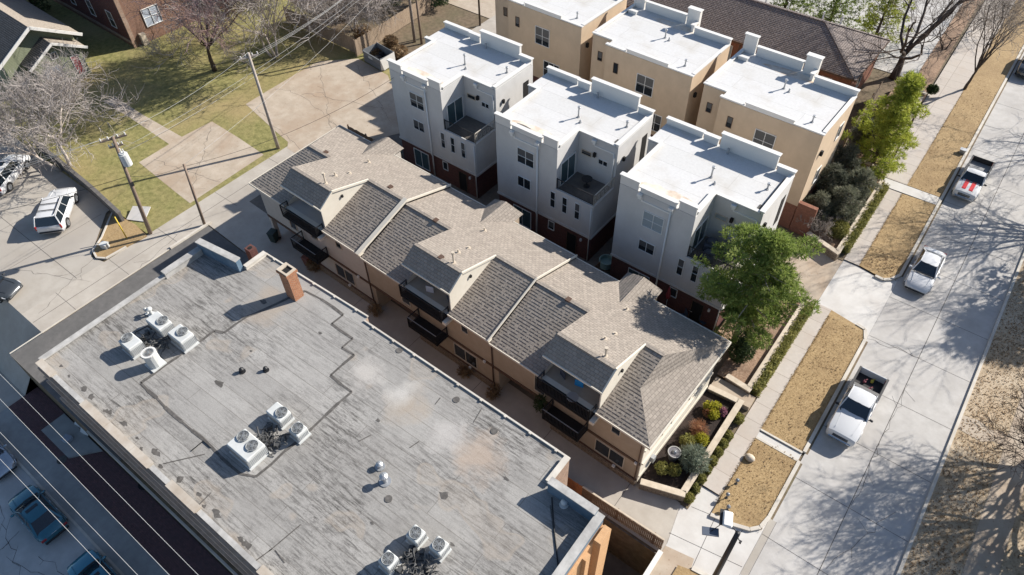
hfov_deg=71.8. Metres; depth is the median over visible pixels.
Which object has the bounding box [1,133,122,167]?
overhead wire
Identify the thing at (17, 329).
ramp
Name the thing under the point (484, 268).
townhouse
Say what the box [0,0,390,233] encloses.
lawn
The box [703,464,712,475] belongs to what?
boxwood ball
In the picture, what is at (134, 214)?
concrete slab
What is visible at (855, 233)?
hedge block
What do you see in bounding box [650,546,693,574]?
yard walk
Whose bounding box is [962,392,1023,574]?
sidewalk
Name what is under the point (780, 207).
side door
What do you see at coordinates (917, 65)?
parking lot
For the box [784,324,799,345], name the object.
hedge block
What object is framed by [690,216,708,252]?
sliding door
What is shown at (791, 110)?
tan house
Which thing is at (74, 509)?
overhead wire
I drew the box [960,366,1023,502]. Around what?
bare tree
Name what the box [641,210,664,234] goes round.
window
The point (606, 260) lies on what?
tub
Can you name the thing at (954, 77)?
sidewalk
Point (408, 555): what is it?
pipe run
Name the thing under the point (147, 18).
window
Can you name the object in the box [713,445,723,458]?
boxwood ball
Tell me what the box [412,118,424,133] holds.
window
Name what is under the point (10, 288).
parked car
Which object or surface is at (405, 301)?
window
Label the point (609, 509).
board fence
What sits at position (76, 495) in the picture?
walk
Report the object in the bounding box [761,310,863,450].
grass strip
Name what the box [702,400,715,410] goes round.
bedding shrub
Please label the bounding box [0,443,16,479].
parked car
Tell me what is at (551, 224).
window
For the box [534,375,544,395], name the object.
window
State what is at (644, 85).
window
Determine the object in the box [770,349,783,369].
hedge block
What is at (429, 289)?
balcony chair
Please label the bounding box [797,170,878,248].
planting bed
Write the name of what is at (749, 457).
boulder
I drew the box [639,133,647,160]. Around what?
side door
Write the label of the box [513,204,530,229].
sliding door
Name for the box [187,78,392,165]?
overhead wire
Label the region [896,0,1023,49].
bare tree
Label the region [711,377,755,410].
steps
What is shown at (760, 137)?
window
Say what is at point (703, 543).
apron joint lines
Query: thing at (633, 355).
townhouse
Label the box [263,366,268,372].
roof vent
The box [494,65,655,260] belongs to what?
stucco house
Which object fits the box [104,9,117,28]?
window
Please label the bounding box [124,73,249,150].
overhead wire
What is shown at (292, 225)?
window
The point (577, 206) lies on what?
window
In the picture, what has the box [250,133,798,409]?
back yard
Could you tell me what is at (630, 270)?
sliding door
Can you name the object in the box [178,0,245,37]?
bare tree
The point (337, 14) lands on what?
scrub
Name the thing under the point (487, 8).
side street
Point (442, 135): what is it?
window
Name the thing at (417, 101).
window
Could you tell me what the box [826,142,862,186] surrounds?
shrub
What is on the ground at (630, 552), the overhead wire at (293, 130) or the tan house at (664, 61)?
the tan house at (664, 61)
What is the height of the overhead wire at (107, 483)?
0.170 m
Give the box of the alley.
[22,15,679,550]
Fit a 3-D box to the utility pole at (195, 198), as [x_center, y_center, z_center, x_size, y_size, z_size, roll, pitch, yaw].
[-25.717,-7.381,57.287,0.253,6.216,0.680,29,54,25]
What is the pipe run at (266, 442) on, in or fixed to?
on the brick building
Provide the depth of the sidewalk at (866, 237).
57.76 m
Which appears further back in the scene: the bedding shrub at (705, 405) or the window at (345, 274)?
the window at (345, 274)
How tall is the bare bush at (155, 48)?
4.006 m
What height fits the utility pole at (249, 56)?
9.709 m
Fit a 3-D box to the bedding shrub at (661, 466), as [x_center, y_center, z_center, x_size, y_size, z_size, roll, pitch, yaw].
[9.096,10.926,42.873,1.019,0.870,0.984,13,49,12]
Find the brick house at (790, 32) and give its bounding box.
[626,0,889,88]
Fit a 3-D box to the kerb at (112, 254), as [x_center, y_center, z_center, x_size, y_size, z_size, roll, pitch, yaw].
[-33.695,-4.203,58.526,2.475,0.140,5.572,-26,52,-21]
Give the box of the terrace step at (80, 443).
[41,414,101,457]
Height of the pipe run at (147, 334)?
0.477 m
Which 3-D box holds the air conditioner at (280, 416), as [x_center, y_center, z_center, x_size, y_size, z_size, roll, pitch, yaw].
[-12.513,6.848,38.068,1.225,0.856,0.888,29,54,25]
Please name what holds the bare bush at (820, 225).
on the planting bed at (833, 242)
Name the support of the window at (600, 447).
in the townhouse at (633, 355)
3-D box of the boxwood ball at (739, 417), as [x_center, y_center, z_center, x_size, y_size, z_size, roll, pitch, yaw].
[14.582,8.431,45.574,0.861,0.854,0.917,-4,48,-3]
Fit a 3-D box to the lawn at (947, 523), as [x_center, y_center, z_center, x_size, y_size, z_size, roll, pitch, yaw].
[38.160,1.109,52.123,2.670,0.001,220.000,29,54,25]
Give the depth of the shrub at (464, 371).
48.10 m
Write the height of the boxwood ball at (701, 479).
0.735 m
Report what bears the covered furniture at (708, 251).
on the stucco house at (686, 190)
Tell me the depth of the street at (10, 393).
53.04 m
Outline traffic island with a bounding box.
[94,214,146,256]
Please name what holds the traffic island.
on the ground at (630, 552)
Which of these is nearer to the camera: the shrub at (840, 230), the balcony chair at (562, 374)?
the balcony chair at (562, 374)
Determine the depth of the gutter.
40.26 m
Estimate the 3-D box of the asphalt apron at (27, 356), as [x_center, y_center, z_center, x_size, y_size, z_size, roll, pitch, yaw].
[-25.156,2.857,52.011,13.900,0.001,16.900,29,54,25]
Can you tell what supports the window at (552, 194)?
in the stucco house at (560, 133)
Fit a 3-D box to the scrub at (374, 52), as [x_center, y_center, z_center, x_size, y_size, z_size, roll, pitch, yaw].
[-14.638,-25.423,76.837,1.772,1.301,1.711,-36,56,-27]
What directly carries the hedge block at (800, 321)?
on the planting bed at (733, 427)
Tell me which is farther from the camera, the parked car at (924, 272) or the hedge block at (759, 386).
the parked car at (924, 272)
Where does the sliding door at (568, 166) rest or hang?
in the stucco house at (560, 133)
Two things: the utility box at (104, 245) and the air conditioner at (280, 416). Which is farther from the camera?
the utility box at (104, 245)
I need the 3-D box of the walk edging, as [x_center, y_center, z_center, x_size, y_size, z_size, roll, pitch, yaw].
[16.814,9.941,44.578,2.770,0.150,0.840,29,54,25]
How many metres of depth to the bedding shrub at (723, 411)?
45.47 m
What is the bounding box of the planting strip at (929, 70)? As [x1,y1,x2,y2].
[919,0,978,91]
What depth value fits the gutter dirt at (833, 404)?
46.87 m
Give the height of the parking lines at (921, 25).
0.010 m
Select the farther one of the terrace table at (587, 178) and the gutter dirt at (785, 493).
the terrace table at (587, 178)
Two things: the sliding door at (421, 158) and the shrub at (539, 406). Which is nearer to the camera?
the shrub at (539, 406)
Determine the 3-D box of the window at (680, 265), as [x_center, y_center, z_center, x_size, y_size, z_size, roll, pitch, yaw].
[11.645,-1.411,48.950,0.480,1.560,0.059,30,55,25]
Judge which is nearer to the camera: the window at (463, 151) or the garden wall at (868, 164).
the window at (463, 151)
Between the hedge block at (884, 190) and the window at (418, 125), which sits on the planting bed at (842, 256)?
the hedge block at (884, 190)
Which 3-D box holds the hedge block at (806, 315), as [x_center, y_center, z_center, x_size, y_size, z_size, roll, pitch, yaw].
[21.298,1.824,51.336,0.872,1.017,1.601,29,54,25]
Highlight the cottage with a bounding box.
[0,0,90,93]
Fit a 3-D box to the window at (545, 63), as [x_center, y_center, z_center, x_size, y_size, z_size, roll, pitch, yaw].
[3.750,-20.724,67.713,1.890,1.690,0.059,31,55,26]
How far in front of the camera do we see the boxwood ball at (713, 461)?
43.51 m
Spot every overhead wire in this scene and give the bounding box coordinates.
[0,136,111,171]
[0,138,103,174]
[0,177,124,211]
[0,374,197,574]
[0,399,168,574]
[0,459,109,574]
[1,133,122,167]
[9,442,136,573]
[118,53,246,133]
[122,2,350,148]
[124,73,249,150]
[127,2,355,151]
[185,10,361,163]
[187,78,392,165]
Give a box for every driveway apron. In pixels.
[666,486,765,574]
[818,260,899,336]
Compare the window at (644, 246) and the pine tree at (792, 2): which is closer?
the window at (644, 246)
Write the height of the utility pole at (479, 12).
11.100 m
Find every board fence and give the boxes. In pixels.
[283,6,354,52]
[347,124,373,141]
[353,0,430,56]
[567,477,582,494]
[581,485,664,548]
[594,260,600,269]
[843,81,882,146]
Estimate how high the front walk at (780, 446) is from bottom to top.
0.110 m
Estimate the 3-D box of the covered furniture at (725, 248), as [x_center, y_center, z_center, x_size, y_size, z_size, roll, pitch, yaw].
[14.573,-2.580,47.789,1.100,0.960,0.800,19,51,18]
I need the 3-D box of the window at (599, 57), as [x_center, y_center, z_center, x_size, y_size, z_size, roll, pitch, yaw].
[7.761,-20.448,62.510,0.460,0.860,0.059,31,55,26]
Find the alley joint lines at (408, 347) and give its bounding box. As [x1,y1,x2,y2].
[33,160,655,552]
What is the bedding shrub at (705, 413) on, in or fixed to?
on the planting bed at (651, 474)
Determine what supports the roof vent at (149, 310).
on the brick building
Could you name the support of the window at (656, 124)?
in the tan house at (664, 61)
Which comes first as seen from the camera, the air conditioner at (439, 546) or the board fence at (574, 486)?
the air conditioner at (439, 546)
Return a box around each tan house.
[495,0,626,82]
[590,0,732,136]
[696,31,860,235]
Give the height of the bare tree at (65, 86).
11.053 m
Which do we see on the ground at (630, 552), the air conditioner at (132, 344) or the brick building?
the brick building
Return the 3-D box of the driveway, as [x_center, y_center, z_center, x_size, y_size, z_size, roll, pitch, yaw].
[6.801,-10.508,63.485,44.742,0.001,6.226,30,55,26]
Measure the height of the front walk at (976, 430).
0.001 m
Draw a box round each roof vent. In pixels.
[146,307,154,315]
[239,367,245,373]
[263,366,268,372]
[375,461,384,470]
[379,472,390,486]
[559,499,567,508]
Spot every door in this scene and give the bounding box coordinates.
[70,54,84,73]
[413,148,430,171]
[446,96,463,126]
[458,170,467,192]
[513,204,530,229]
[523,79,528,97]
[560,151,575,185]
[566,231,576,254]
[628,267,649,279]
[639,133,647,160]
[688,300,703,323]
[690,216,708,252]
[773,195,785,224]
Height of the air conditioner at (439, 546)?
0.856 m
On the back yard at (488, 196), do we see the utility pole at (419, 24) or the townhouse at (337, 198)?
the townhouse at (337, 198)
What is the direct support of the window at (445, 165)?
in the stucco house at (455, 87)
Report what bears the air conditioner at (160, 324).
on the brick building
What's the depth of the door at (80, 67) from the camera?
74.48 m
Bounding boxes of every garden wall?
[32,138,124,221]
[639,384,743,501]
[643,550,662,574]
[724,302,805,393]
[805,179,884,260]
[860,95,923,175]
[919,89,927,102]
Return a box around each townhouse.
[249,125,450,306]
[360,187,576,387]
[489,258,731,485]
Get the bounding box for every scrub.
[329,6,346,20]
[352,23,370,38]
[370,48,381,55]
[382,34,398,47]
[390,44,408,59]
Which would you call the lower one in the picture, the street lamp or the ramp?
the street lamp
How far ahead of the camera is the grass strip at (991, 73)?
67.72 m
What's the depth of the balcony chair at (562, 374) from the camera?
41.88 m
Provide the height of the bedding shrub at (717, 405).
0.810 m
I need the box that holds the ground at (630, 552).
[10,0,1017,574]
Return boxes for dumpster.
[362,42,394,70]
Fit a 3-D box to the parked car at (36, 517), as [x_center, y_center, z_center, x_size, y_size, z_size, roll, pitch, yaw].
[-30.908,14.560,45.917,4.880,1.447,2.338,29,54,25]
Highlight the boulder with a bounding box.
[745,453,754,461]
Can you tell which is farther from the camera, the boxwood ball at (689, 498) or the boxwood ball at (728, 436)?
the boxwood ball at (728, 436)
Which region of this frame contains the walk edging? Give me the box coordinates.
[756,429,802,460]
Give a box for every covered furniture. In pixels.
[701,249,714,263]
[702,237,718,250]
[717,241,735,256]
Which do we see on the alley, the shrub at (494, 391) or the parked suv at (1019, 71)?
the shrub at (494, 391)
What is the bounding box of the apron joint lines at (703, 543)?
[670,506,741,568]
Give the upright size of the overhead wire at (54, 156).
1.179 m
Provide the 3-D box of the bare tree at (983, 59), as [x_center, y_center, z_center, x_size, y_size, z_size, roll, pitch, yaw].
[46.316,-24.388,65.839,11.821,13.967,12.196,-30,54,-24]
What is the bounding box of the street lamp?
[702,509,741,574]
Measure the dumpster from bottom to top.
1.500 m
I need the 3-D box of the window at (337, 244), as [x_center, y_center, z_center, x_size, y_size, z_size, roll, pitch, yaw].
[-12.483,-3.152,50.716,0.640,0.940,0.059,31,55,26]
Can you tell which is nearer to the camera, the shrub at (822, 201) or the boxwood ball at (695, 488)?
the boxwood ball at (695, 488)
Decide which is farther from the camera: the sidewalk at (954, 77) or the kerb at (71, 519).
the sidewalk at (954, 77)
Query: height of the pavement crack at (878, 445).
0.004 m
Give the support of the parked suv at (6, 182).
on the parking lot at (71, 252)
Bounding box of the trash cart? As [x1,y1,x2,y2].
[266,228,280,242]
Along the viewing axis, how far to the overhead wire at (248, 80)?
61.21 m
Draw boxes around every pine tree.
[28,0,50,10]
[366,0,400,9]
[430,0,448,6]
[690,222,824,351]
[770,0,816,16]
[795,0,871,28]
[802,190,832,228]
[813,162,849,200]
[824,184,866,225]
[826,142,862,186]
[840,69,931,179]
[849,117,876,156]
[856,0,915,43]
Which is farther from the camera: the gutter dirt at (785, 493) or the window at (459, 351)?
the window at (459, 351)
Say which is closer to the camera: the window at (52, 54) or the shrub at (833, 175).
the shrub at (833, 175)
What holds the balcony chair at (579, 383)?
on the townhouse at (633, 355)
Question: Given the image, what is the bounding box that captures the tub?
[599,254,611,269]
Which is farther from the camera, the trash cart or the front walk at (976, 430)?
the trash cart
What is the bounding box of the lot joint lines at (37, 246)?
[0,166,100,278]
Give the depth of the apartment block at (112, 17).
79.40 m
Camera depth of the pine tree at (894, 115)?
59.05 m
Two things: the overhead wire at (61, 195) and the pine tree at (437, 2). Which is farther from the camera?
the pine tree at (437, 2)
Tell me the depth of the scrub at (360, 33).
79.39 m
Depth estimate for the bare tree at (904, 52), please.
65.33 m
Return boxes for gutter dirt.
[771,463,801,519]
[806,341,867,454]
[901,50,1023,276]
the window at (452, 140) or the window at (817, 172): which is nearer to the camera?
the window at (817, 172)
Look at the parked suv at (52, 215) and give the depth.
58.66 m
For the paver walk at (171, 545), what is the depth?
46.90 m
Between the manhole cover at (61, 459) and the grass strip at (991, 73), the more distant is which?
the grass strip at (991, 73)
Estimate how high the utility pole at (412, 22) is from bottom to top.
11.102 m
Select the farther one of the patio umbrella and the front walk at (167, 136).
the front walk at (167, 136)
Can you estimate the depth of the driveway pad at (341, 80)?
71.42 m
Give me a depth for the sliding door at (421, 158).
63.12 m
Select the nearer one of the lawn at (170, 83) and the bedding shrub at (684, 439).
the bedding shrub at (684, 439)
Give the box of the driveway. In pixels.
[775,231,842,302]
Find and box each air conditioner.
[118,332,145,359]
[140,346,166,372]
[146,311,174,338]
[167,324,199,353]
[227,429,270,470]
[266,402,294,429]
[289,421,310,444]
[378,550,401,574]
[405,524,428,550]
[428,536,451,562]
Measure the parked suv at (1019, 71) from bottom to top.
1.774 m
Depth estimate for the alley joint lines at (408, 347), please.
53.23 m
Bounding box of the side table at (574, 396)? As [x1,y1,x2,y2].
[567,392,578,403]
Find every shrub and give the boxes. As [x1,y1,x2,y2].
[301,255,311,267]
[305,260,319,272]
[367,303,381,316]
[456,365,473,379]
[485,382,502,400]
[531,393,547,412]
[654,461,669,475]
[667,462,681,476]
[679,432,695,445]
[679,443,712,474]
[679,445,692,457]
[687,418,710,436]
[694,431,709,446]
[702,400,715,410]
[702,407,711,417]
[708,408,720,419]
[712,400,722,411]
[718,407,727,416]
[826,218,850,239]
[845,166,882,207]
[926,83,938,94]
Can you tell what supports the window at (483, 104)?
in the stucco house at (455, 87)
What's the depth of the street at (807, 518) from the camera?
47.37 m
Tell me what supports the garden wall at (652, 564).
on the driveway apron at (689, 522)
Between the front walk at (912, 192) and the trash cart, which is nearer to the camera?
the trash cart
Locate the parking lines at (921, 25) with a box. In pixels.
[882,1,957,61]
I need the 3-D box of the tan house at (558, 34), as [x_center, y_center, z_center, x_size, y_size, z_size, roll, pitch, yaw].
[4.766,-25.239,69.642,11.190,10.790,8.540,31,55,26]
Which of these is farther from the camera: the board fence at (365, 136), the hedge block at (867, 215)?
the board fence at (365, 136)
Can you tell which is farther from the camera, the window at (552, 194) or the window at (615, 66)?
the window at (615, 66)
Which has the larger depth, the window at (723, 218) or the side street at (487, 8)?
the side street at (487, 8)
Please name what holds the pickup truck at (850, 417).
on the street at (807, 518)
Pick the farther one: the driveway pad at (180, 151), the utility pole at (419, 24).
the utility pole at (419, 24)
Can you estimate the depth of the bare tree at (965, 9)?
77.05 m
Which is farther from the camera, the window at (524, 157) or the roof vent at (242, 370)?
the window at (524, 157)
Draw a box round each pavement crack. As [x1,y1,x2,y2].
[0,506,20,573]
[826,512,894,568]
[851,385,910,504]
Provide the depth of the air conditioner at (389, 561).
32.39 m
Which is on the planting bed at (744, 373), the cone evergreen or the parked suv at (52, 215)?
the cone evergreen
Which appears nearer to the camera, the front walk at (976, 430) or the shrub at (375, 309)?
the front walk at (976, 430)
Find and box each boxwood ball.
[684,491,695,503]
[690,482,700,494]
[696,473,706,484]
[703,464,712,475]
[709,454,718,466]
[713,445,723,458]
[718,437,729,448]
[723,429,733,440]
[733,412,744,424]
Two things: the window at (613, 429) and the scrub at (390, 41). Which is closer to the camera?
the window at (613, 429)
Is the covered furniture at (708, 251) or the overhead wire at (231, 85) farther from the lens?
the overhead wire at (231, 85)
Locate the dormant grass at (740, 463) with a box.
[715,85,996,528]
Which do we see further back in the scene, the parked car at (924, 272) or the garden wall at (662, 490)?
the parked car at (924, 272)
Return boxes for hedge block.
[750,374,767,397]
[761,361,777,382]
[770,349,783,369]
[776,335,792,357]
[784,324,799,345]
[792,312,808,331]
[799,302,812,319]
[841,235,855,254]
[849,226,861,241]
[855,216,867,233]
[862,208,873,223]
[866,199,879,214]
[873,191,884,205]
[878,182,889,195]
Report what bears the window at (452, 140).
in the stucco house at (455, 87)
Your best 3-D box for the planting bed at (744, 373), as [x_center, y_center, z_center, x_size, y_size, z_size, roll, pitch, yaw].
[16.911,3.204,50.197,3.800,0.001,9.500,29,54,25]
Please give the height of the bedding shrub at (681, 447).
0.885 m
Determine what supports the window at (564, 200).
in the stucco house at (560, 133)
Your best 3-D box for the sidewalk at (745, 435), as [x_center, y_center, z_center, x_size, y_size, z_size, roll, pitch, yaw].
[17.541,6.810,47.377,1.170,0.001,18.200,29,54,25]
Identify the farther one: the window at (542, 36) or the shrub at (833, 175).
the window at (542, 36)
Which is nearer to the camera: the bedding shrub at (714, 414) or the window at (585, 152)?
the bedding shrub at (714, 414)
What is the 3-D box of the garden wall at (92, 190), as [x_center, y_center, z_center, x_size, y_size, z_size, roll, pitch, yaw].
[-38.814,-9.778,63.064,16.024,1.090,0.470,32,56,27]
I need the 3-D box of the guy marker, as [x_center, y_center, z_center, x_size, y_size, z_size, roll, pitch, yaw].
[-31.881,-4.836,57.670,0.097,2.216,0.459,-29,54,-23]
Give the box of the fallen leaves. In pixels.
[726,86,1023,574]
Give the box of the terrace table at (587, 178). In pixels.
[581,175,592,187]
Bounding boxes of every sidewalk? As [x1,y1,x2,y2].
[703,304,830,494]
[845,188,901,264]
[885,0,1015,184]
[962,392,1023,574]
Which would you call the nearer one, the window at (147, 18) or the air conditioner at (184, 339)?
the air conditioner at (184, 339)
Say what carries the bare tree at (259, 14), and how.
on the lawn at (170, 83)
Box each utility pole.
[99,132,151,234]
[182,164,205,224]
[240,51,279,148]
[408,0,415,42]
[415,0,422,43]
[478,0,480,25]
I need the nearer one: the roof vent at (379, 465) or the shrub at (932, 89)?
the roof vent at (379, 465)
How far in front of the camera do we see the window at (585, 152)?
52.61 m
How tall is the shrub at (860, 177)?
3.755 m
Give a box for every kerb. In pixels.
[0,441,123,574]
[10,221,210,353]
[92,212,126,259]
[691,45,1023,574]
[896,252,1023,574]
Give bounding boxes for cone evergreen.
[727,330,756,363]
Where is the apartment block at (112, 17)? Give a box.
[54,0,236,47]
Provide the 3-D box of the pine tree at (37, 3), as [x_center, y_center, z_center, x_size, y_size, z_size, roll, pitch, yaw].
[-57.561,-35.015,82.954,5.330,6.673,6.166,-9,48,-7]
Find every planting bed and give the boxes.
[638,388,734,489]
[680,394,757,508]
[717,300,799,384]
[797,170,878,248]
[838,252,846,259]
[856,88,918,164]
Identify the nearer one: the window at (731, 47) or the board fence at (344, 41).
the window at (731, 47)
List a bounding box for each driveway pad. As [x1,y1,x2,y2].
[139,122,262,202]
[246,59,398,152]
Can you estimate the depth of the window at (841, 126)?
55.24 m
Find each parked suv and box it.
[0,154,30,194]
[33,187,78,233]
[1015,56,1023,77]
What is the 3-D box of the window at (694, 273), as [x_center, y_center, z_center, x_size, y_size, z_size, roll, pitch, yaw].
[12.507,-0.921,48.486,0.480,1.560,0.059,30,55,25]
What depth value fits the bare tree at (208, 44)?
67.56 m
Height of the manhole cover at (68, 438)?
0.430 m
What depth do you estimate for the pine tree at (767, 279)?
42.91 m
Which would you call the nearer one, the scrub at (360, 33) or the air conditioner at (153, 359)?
the air conditioner at (153, 359)
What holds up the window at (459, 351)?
in the townhouse at (484, 268)
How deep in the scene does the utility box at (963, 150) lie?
63.89 m
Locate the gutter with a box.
[740,519,775,574]
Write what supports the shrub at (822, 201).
on the planting bed at (833, 242)
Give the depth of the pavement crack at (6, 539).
45.47 m
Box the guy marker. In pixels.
[114,217,126,238]
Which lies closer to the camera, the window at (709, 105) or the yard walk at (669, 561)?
the yard walk at (669, 561)
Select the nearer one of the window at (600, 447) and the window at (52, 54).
the window at (600, 447)
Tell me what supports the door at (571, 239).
in the stucco house at (560, 133)
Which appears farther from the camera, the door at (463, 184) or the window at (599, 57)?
the window at (599, 57)
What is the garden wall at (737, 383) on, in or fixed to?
on the back yard at (488, 196)
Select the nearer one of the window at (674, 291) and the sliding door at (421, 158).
the window at (674, 291)
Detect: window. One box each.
[50,51,58,59]
[85,0,96,16]
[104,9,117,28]
[140,4,162,27]
[289,221,298,231]
[334,240,341,249]
[334,262,355,286]
[401,289,410,306]
[409,91,424,111]
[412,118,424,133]
[440,131,445,148]
[442,161,448,170]
[450,136,455,153]
[453,342,477,369]
[460,141,465,158]
[460,325,468,334]
[467,93,475,100]
[481,101,489,109]
[503,7,506,16]
[515,16,518,26]
[517,146,533,168]
[517,175,530,190]
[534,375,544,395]
[535,25,549,47]
[543,60,559,74]
[548,220,554,230]
[550,190,555,208]
[561,196,567,214]
[574,202,579,220]
[581,149,591,157]
[594,438,624,468]
[597,51,602,61]
[598,158,607,167]
[611,425,620,436]
[613,62,617,73]
[635,73,654,97]
[637,238,654,255]
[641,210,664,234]
[651,114,661,131]
[671,287,677,298]
[675,258,684,275]
[689,264,699,282]
[705,102,712,112]
[714,213,727,222]
[725,116,732,128]
[727,45,732,59]
[752,128,776,148]
[812,165,821,183]
[834,121,844,140]
[855,74,862,87]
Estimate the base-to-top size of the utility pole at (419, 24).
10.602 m
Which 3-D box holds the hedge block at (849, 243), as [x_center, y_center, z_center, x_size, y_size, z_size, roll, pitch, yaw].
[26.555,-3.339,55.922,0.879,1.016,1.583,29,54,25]
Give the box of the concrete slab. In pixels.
[126,206,150,221]
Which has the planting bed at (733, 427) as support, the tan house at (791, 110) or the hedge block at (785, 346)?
the hedge block at (785, 346)
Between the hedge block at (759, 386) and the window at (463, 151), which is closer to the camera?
the hedge block at (759, 386)
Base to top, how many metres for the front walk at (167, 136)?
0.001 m
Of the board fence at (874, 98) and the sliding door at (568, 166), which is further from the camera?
the board fence at (874, 98)
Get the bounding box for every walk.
[0,408,169,574]
[8,387,230,574]
[103,97,180,143]
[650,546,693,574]
[757,431,800,459]
[884,178,939,204]
[958,415,1008,446]
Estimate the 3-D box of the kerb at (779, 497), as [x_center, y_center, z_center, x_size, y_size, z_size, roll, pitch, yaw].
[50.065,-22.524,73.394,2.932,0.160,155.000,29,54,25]
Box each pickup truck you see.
[826,366,888,446]
[951,155,994,201]
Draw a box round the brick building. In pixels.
[35,238,610,574]
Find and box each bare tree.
[0,39,143,183]
[0,49,99,147]
[121,0,269,71]
[130,0,331,82]
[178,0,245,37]
[282,0,400,51]
[818,0,1022,108]
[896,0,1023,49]
[940,0,1023,33]
[947,0,1023,89]
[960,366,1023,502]
[1005,368,1023,408]
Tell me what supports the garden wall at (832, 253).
on the ground at (630, 552)
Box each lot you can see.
[0,131,108,313]
[602,551,640,574]
[759,0,962,76]
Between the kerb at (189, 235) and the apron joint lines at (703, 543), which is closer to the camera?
the apron joint lines at (703, 543)
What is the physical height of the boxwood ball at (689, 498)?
0.759 m
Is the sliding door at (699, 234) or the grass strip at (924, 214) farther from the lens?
the grass strip at (924, 214)
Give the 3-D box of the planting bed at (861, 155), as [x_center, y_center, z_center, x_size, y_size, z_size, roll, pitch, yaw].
[35.273,-15.157,66.576,3.150,0.001,13.900,29,54,25]
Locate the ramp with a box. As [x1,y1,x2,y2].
[0,301,42,395]
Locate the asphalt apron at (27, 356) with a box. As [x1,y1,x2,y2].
[11,226,248,459]
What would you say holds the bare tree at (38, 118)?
on the lawn at (170, 83)
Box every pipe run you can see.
[136,326,170,358]
[256,422,289,456]
[393,545,441,574]
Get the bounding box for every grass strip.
[672,565,699,574]
[712,438,796,526]
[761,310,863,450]
[859,194,935,277]
[907,0,1023,196]
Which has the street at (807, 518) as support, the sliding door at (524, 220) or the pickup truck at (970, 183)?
the pickup truck at (970, 183)
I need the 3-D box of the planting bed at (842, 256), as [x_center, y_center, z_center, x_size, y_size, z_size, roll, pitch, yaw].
[29.016,-5.411,58.316,0.480,0.001,10.800,29,54,25]
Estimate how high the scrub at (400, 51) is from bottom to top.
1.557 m
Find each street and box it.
[0,372,23,411]
[0,463,119,574]
[444,0,495,17]
[740,52,1023,574]
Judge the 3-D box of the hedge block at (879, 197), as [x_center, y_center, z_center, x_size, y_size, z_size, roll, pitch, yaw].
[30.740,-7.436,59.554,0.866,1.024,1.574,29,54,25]
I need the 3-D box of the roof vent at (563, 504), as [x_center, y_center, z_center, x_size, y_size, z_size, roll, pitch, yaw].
[2.550,10.561,34.675,0.468,0.406,0.468,29,54,25]
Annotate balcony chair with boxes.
[424,286,433,300]
[560,369,565,379]
[575,379,583,387]
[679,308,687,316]
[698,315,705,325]
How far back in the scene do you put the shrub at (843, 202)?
56.33 m
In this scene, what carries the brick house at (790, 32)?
on the ground at (630, 552)
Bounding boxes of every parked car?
[0,272,22,302]
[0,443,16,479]
[8,485,68,544]
[67,549,117,574]
[904,245,946,294]
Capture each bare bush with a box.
[136,21,192,61]
[796,203,846,241]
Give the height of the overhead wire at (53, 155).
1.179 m
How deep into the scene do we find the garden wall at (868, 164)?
62.63 m
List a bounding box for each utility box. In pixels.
[98,241,109,249]
[959,147,967,153]
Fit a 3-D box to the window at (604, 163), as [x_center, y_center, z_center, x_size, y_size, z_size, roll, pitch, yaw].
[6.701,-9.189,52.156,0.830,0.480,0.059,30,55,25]
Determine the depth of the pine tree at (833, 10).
75.87 m
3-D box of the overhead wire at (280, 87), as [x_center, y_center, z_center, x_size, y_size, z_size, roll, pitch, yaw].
[-18.494,-21.475,64.391,0.022,2.396,33.250,19,51,17]
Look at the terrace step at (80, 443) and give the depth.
50.08 m
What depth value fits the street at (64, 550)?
45.14 m
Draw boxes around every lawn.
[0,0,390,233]
[901,260,1023,574]
[998,491,1023,574]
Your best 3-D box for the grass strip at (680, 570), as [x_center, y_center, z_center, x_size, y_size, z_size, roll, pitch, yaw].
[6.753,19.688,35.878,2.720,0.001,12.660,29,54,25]
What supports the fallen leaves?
on the grass strip at (991, 73)
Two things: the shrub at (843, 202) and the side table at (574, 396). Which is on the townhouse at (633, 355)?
the side table at (574, 396)
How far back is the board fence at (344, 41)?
79.14 m
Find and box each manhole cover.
[57,455,66,463]
[60,434,73,442]
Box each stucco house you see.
[387,20,533,197]
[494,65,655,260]
[610,116,797,330]
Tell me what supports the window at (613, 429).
in the townhouse at (633, 355)
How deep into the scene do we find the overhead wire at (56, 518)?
32.79 m
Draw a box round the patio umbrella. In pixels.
[666,286,670,304]
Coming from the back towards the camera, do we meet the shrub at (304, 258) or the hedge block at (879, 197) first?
the hedge block at (879, 197)
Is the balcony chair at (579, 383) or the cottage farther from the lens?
the cottage

